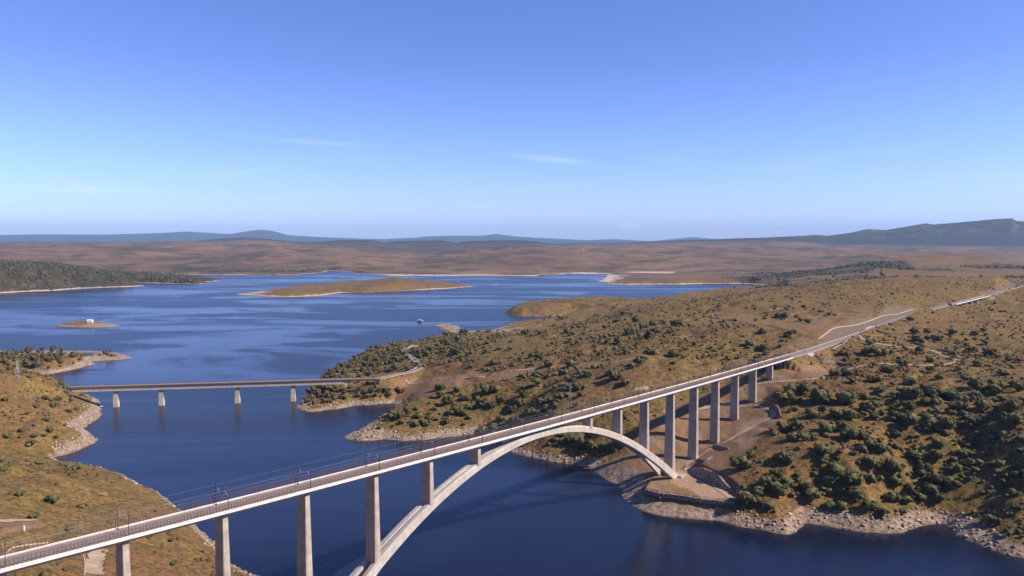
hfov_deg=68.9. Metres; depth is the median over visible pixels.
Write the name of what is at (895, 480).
oak tree
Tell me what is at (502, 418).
oak tree
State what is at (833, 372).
oak tree
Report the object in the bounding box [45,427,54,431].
oak tree
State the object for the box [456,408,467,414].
oak tree
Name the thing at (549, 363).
oak tree
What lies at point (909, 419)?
oak tree
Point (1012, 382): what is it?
oak tree
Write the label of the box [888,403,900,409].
oak tree
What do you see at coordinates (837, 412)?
oak tree
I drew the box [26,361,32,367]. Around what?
tall tree
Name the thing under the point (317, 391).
tall tree
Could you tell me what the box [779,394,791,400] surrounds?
oak tree
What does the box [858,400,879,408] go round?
oak tree
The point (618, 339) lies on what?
oak tree
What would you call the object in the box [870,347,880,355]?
oak tree
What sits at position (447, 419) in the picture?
oak tree
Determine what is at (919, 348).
oak tree
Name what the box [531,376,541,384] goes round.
oak tree
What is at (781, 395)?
oak tree
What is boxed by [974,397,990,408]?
oak tree
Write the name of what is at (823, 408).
oak tree
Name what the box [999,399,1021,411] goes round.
oak tree
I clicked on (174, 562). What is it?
oak tree
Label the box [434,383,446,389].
oak tree
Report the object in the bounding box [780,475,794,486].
oak tree
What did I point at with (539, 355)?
oak tree
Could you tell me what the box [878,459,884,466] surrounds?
oak tree
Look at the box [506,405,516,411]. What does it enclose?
oak tree
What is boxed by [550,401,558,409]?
oak tree
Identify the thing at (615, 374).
oak tree
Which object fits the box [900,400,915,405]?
oak tree
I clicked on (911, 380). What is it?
oak tree
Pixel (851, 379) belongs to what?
oak tree
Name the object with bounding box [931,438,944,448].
oak tree
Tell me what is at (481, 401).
oak tree
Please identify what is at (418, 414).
oak tree
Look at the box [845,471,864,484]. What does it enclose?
oak tree
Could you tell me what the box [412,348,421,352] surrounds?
oak tree
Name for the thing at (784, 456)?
oak tree
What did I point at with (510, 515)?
water
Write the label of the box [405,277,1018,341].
distant scrub
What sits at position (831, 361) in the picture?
stone wall
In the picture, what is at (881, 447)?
oak tree
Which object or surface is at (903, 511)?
oak tree
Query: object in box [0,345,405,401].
mixed wood
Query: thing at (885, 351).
oak tree
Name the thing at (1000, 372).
oak tree
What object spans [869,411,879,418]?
oak tree
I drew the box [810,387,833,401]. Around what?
oak tree
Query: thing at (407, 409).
oak tree
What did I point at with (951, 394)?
oak tree
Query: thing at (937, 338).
oak tree
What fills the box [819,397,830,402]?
oak tree
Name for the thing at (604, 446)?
oak tree
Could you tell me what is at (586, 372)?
oak tree
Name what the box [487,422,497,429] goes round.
oak tree
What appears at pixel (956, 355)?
stone wall
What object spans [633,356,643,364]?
oak tree
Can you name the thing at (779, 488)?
oak tree
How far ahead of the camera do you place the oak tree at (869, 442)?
656.34 m
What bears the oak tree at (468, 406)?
on the ground
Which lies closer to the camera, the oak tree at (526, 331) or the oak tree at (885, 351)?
the oak tree at (885, 351)
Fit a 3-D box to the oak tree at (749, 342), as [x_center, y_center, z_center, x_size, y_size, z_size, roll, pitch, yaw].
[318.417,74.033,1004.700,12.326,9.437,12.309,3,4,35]
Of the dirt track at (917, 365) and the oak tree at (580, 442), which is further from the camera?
the dirt track at (917, 365)
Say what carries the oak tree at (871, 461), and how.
on the ground
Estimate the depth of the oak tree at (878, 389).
772.61 m
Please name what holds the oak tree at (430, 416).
on the ground
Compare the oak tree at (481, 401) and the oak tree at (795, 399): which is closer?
the oak tree at (795, 399)
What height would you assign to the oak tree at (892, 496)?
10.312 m
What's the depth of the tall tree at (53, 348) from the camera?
1498.98 m
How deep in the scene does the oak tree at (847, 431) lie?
674.17 m
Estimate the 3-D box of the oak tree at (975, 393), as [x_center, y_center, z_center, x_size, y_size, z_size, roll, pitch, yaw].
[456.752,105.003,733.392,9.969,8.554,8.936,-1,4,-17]
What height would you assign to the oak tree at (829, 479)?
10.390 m
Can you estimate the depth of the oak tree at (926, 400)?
729.58 m
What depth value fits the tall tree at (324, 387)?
1079.85 m
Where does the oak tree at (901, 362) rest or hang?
on the ground
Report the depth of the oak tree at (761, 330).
1059.03 m
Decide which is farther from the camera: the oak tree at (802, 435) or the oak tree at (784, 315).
the oak tree at (784, 315)
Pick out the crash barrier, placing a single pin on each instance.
(402, 372)
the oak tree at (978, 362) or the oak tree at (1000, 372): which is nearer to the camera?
the oak tree at (1000, 372)
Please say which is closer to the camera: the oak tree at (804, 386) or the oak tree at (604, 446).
the oak tree at (604, 446)
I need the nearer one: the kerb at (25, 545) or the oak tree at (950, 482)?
the kerb at (25, 545)
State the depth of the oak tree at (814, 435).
673.36 m
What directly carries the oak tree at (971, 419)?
on the ground
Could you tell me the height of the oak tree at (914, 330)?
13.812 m
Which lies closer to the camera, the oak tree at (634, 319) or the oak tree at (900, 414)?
the oak tree at (900, 414)
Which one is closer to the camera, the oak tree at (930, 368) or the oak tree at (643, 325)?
the oak tree at (930, 368)
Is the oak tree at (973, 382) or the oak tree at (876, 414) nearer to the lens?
the oak tree at (876, 414)
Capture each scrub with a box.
[0,275,1023,536]
[0,276,1023,575]
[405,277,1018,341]
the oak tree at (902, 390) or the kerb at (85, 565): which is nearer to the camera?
the kerb at (85, 565)
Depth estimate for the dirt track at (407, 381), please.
1027.57 m
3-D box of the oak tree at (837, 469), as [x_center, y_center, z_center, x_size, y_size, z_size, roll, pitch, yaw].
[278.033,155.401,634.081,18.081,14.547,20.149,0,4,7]
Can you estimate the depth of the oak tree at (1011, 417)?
652.73 m
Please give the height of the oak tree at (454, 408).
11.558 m
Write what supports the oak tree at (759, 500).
on the ground
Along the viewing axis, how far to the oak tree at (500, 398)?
913.70 m
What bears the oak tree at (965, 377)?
on the ground
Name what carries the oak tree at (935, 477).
on the ground
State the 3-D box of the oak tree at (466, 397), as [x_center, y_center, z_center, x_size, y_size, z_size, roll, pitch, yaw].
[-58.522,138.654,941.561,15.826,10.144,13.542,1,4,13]
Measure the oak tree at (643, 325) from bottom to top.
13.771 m
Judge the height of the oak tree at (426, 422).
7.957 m
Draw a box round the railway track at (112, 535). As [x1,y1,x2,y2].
[0,287,1011,567]
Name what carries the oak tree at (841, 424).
on the ground
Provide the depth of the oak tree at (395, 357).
1255.39 m
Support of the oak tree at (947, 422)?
on the ground
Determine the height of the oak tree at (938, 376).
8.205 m
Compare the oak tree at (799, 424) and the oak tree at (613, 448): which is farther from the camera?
the oak tree at (613, 448)
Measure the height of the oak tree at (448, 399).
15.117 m
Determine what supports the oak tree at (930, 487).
on the ground
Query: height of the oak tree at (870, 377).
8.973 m
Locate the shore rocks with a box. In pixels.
[30,366,1023,575]
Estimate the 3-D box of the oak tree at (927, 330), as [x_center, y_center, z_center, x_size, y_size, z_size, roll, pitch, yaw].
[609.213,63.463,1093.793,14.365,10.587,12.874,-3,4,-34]
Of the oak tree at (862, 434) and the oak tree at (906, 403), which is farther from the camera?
the oak tree at (906, 403)
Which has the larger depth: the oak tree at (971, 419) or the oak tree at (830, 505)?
the oak tree at (971, 419)
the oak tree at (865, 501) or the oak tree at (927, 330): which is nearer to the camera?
the oak tree at (865, 501)
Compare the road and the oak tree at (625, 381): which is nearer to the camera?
the oak tree at (625, 381)
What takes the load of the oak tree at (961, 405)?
on the ground
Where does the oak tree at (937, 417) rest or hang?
on the ground
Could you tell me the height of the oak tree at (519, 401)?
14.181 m
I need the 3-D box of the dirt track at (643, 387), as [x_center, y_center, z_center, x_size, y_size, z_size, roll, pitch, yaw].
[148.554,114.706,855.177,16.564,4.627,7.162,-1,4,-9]
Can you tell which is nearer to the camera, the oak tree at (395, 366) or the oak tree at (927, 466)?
the oak tree at (927, 466)
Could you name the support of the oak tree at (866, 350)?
on the ground
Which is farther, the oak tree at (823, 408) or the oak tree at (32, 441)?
the oak tree at (32, 441)
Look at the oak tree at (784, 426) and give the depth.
710.68 m
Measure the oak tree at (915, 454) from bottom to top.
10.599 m
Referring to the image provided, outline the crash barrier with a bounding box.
[377,345,422,378]
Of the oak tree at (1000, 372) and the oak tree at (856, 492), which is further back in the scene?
the oak tree at (1000, 372)
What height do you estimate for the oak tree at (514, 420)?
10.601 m
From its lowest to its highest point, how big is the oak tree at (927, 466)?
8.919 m
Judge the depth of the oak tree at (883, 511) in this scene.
592.46 m
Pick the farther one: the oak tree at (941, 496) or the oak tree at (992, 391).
the oak tree at (992, 391)
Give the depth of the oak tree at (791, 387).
793.40 m
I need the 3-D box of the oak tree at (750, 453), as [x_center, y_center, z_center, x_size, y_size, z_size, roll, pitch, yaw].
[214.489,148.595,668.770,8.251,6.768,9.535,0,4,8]
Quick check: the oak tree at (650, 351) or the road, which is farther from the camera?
the road
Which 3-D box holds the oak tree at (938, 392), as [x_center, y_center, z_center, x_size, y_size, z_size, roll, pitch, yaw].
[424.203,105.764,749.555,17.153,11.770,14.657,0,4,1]
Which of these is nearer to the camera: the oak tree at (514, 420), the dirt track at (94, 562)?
the dirt track at (94, 562)
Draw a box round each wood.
[0,259,1023,289]
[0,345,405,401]
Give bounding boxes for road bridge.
[59,377,379,406]
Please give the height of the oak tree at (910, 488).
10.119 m
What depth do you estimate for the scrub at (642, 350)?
905.68 m
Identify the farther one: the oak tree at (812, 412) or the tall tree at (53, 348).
the tall tree at (53, 348)
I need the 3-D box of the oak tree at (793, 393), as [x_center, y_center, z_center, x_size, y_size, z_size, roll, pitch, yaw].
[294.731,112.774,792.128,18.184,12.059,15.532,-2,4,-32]
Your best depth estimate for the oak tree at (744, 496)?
608.90 m
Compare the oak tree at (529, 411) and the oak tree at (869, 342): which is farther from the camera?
the oak tree at (869, 342)
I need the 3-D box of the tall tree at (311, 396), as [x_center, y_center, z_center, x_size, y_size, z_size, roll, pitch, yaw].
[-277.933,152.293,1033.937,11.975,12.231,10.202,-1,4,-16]
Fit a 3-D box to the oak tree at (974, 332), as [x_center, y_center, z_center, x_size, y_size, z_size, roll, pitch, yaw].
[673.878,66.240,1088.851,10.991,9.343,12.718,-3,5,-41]
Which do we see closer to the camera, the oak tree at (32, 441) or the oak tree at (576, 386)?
the oak tree at (32, 441)
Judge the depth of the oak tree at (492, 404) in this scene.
909.27 m
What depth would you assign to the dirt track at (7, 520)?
446.81 m
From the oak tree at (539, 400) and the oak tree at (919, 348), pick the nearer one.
the oak tree at (539, 400)
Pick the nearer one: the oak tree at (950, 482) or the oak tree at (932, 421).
the oak tree at (950, 482)
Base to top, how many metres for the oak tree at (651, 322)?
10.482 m
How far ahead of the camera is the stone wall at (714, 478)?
662.18 m
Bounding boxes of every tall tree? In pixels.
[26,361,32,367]
[33,360,41,367]
[49,345,55,351]
[307,394,314,399]
[313,389,320,396]
[318,385,327,389]
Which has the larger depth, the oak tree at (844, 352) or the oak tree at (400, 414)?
the oak tree at (844, 352)
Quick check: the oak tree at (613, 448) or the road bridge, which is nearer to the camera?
the oak tree at (613, 448)
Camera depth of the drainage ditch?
1163.43 m
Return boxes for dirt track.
[0,519,38,521]
[84,549,108,574]
[405,367,538,383]
[634,385,648,390]
[684,403,775,497]
[757,377,825,383]
[849,350,958,368]
[858,326,941,352]
[989,285,1022,299]
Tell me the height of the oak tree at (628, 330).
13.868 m
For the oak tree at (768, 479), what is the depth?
620.14 m
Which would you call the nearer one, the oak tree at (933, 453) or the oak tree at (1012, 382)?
the oak tree at (933, 453)
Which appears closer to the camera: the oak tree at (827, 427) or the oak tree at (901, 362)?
the oak tree at (827, 427)
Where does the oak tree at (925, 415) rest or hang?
on the ground
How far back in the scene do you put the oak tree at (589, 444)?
766.00 m
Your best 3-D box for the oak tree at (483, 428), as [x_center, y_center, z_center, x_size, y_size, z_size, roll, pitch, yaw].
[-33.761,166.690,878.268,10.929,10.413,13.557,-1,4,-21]
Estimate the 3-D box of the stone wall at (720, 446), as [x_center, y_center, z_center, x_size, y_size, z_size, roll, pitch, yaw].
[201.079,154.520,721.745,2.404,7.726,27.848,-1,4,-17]
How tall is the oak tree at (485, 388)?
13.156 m
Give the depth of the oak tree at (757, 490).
616.14 m
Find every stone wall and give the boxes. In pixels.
[644,489,733,505]
[687,468,733,491]
[697,456,712,461]
[712,445,728,448]
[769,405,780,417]
[814,355,853,365]
[936,349,959,358]
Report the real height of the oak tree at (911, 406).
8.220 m
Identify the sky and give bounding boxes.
[0,0,1023,240]
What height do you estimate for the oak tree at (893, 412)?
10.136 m
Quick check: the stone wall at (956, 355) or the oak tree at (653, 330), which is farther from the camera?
the oak tree at (653, 330)
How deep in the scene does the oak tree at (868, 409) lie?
731.20 m
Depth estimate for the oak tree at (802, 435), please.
672.17 m
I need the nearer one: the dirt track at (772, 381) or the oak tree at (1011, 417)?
the oak tree at (1011, 417)
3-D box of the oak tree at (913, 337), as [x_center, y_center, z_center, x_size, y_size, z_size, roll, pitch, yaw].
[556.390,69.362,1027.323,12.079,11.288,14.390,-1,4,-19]
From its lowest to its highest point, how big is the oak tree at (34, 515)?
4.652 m
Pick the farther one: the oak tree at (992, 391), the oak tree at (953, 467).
the oak tree at (992, 391)
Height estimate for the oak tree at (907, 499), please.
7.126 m
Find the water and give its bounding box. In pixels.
[0,271,1023,575]
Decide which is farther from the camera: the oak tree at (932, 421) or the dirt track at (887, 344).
the dirt track at (887, 344)
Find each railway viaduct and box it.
[0,353,792,575]
[954,295,988,304]
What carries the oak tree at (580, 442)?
on the ground
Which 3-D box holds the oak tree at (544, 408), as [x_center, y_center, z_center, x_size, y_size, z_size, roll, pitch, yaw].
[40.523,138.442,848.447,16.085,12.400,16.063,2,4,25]
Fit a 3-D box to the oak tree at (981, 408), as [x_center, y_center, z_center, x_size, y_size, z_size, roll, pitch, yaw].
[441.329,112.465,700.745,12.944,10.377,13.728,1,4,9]
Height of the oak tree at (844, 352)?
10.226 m
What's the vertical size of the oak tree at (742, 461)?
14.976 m
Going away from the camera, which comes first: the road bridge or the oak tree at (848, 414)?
the oak tree at (848, 414)
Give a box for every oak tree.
[15,490,25,496]
[26,440,36,444]
[27,512,39,518]
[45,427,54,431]
[46,494,60,502]
[49,402,57,406]
[64,525,72,530]
[169,560,177,565]
[390,364,398,369]
[391,355,401,359]
[396,411,405,417]
[402,405,411,412]
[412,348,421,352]
[413,411,422,417]
[421,350,429,355]
[421,419,432,424]
[426,413,434,419]
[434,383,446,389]
[435,391,444,396]
[439,337,448,344]
[441,395,454,403]
[442,331,452,335]
[443,415,452,423]
[449,405,460,412]
[451,348,460,353]
[452,386,461,390]
[454,335,462,340]
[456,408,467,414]
[459,329,468,333]
[460,394,471,400]
[465,404,473,408]
[475,397,487,405]
[478,426,487,431]
[479,384,491,392]
[487,402,496,407]
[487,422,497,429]
[489,384,499,391]
[495,396,506,402]
[496,415,506,421]
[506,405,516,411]
[509,417,520,423]
[512,397,526,406]
[518,390,529,396]
[521,328,529,334]
[525,407,536,415]
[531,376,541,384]
[534,352,544,359]
[534,396,545,403]
[540,404,553,412]
[544,360,554,366]
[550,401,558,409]
[565,377,577,383]
[565,433,577,441]
[566,359,576,366]
[569,382,582,390]
[575,437,585,446]
[582,369,591,375]
[583,438,597,449]
[600,443,608,450]
[607,369,623,379]
[609,445,617,451]
[614,336,622,342]
[621,378,629,384]
[623,327,634,334]
[631,317,639,321]
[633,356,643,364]
[639,322,649,328]
[645,327,659,335]
[645,348,656,354]
[648,320,657,325]
[668,349,680,356]
[670,320,682,325]
[729,455,752,468]
[735,490,756,502]
[745,340,753,344]
[747,450,755,456]
[750,485,764,494]
[756,497,766,504]
[758,327,766,333]
[758,343,769,349]
[758,474,778,486]
[764,502,774,508]
[766,480,789,496]
[769,469,785,476]
[773,391,787,401]
[774,450,793,463]
[775,420,793,431]
[778,312,788,319]
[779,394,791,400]
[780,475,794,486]
[782,385,797,391]
[783,330,793,336]
[783,388,798,395]
[786,431,799,440]
[789,396,801,402]
[791,420,805,429]
[792,396,802,402]
[795,381,810,391]
[796,430,810,440]
[797,481,812,488]
[802,488,820,499]
[804,407,821,417]
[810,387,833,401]
[810,432,818,440]
[813,442,833,453]
[816,456,829,463]
[817,405,827,412]
[818,422,835,432]
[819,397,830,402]
[820,474,839,484]
[822,501,836,508]
[827,460,849,475]
[828,407,842,417]
[829,370,840,375]
[835,389,857,404]
[835,419,847,427]
[836,501,849,509]
[837,349,849,354]
[839,426,858,437]
[840,368,853,376]
[842,409,857,418]
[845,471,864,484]
[848,377,855,382]
[848,486,866,498]
[857,429,869,438]
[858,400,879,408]
[861,346,870,353]
[861,454,880,468]
[861,498,877,508]
[861,503,876,509]
[863,405,875,412]
[863,437,877,448]
[864,474,878,483]
[865,339,873,344]
[866,374,875,380]
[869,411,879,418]
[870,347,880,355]
[872,443,889,453]
[873,385,885,392]
[875,507,890,514]
[876,375,884,380]
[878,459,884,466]
[880,348,888,355]
[881,365,895,371]
[883,491,902,501]
[884,458,906,472]
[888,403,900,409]
[888,409,900,418]
[888,475,903,486]
[895,358,908,365]
[895,411,906,417]
[899,387,906,393]
[899,508,907,513]
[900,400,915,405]
[901,412,921,425]
[901,495,913,503]
[902,377,917,384]
[902,403,916,408]
[904,386,922,398]
[904,448,926,458]
[904,482,920,492]
[909,327,919,333]
[911,335,920,340]
[914,346,924,351]
[914,468,927,474]
[914,492,927,500]
[915,337,925,343]
[915,463,932,469]
[920,397,931,403]
[921,412,933,418]
[922,383,938,391]
[922,481,942,494]
[923,328,931,333]
[924,388,944,395]
[924,416,939,428]
[925,356,935,361]
[925,365,934,370]
[926,448,944,458]
[926,471,944,484]
[930,334,944,341]
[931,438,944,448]
[933,374,943,379]
[933,492,947,500]
[934,415,944,420]
[937,416,956,429]
[941,389,950,396]
[943,476,960,488]
[946,390,960,399]
[946,462,962,471]
[948,328,957,333]
[952,394,970,401]
[954,401,967,408]
[960,374,970,379]
[966,345,977,351]
[966,377,982,387]
[966,416,975,422]
[970,331,978,334]
[971,390,982,396]
[972,360,982,364]
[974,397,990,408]
[974,404,988,410]
[976,385,988,392]
[981,347,997,355]
[985,388,996,394]
[986,378,1003,387]
[987,383,1004,393]
[996,370,1006,374]
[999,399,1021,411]
[1000,411,1022,423]
[1005,356,1014,360]
[1007,380,1019,384]
[1011,382,1023,389]
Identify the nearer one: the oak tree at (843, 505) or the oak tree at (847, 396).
the oak tree at (843, 505)
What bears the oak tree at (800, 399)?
on the ground
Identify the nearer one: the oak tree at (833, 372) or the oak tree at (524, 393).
the oak tree at (833, 372)
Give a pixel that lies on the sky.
(641, 120)
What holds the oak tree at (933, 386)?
on the ground
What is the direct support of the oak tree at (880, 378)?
on the ground
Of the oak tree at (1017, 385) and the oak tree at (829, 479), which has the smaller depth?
the oak tree at (829, 479)
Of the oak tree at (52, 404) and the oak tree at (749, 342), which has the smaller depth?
the oak tree at (52, 404)
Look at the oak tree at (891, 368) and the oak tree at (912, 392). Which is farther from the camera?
the oak tree at (891, 368)
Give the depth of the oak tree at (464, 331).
1725.23 m
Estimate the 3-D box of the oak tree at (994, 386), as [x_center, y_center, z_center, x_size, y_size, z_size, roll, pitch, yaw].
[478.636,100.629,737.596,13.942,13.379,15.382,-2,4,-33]
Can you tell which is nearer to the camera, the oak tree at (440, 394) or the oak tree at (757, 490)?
the oak tree at (757, 490)
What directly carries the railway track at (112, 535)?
on the railway viaduct at (379, 554)
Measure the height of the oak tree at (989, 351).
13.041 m
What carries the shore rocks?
on the ground
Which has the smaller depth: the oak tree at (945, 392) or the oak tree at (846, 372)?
the oak tree at (945, 392)
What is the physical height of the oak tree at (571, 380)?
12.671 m
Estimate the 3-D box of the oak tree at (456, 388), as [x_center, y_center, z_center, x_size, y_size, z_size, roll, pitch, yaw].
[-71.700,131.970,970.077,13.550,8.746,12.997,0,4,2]
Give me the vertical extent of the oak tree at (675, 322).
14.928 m
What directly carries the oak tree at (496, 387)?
on the ground
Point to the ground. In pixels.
(962, 252)
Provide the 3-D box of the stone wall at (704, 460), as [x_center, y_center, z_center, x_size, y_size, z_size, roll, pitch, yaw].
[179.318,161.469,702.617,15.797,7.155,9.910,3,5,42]
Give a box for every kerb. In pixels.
[6,542,47,553]
[83,555,85,574]
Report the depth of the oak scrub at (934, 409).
899.79 m
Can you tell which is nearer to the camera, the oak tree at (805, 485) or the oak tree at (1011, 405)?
the oak tree at (805, 485)
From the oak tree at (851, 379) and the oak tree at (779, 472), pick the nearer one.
the oak tree at (779, 472)
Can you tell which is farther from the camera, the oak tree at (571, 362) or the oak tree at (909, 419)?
the oak tree at (571, 362)
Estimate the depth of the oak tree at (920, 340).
1009.26 m
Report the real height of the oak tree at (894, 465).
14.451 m
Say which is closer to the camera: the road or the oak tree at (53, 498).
the oak tree at (53, 498)
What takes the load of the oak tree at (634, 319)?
on the ground
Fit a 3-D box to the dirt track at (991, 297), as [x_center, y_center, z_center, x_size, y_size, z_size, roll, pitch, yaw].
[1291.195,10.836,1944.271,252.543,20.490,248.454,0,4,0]
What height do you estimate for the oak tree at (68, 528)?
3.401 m
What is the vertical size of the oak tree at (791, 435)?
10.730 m
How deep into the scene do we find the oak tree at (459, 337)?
1395.85 m
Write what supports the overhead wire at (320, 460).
attached to the overhead line mast
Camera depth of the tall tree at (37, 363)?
1280.32 m
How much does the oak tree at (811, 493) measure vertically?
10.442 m
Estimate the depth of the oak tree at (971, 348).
949.29 m
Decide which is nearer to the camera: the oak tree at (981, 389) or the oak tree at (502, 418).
the oak tree at (981, 389)
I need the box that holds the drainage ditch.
[818,309,913,338]
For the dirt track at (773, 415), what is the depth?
750.36 m
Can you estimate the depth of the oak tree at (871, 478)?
624.69 m
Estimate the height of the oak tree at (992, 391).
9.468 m
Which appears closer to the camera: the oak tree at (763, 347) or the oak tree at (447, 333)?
the oak tree at (763, 347)
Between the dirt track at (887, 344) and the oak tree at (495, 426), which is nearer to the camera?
the oak tree at (495, 426)
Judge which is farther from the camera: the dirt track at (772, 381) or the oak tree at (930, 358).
the oak tree at (930, 358)
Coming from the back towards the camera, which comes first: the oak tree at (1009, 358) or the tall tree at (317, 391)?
the tall tree at (317, 391)
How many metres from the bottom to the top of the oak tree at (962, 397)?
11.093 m
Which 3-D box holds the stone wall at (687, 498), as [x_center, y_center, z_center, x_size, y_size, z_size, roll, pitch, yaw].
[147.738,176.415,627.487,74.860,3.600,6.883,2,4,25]
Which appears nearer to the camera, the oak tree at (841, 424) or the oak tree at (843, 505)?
the oak tree at (843, 505)
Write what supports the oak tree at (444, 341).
on the ground
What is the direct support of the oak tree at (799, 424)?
on the ground
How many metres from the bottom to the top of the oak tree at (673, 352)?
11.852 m
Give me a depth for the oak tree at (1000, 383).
757.37 m
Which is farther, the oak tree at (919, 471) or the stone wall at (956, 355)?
the stone wall at (956, 355)
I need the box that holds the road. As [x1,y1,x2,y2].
[373,345,422,378]
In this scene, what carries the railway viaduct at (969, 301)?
on the ground
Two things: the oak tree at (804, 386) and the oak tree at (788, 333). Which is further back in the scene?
the oak tree at (788, 333)
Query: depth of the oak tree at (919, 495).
619.54 m
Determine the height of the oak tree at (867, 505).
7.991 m
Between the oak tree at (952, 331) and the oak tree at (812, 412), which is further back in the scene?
the oak tree at (952, 331)
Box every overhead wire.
[2,343,813,546]
[2,346,800,542]
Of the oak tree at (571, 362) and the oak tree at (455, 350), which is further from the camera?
the oak tree at (455, 350)
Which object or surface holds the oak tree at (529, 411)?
on the ground
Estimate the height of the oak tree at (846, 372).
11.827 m
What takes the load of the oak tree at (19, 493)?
on the ground
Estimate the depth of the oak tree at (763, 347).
979.13 m
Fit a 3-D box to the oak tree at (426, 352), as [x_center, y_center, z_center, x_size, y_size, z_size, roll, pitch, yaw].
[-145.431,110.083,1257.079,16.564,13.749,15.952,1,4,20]
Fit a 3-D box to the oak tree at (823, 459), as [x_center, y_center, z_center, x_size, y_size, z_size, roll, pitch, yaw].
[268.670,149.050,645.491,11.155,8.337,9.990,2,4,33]
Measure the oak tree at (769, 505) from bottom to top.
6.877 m
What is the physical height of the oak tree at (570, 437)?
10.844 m
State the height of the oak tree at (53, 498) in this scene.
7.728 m
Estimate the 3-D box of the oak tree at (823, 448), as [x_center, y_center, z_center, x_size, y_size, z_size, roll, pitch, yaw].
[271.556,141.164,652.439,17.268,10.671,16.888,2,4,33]
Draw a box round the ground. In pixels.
[0,218,1023,575]
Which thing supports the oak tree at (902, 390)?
on the ground
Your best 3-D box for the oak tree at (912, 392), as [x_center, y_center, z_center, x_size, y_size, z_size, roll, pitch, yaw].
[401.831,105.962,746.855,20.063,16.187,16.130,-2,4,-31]

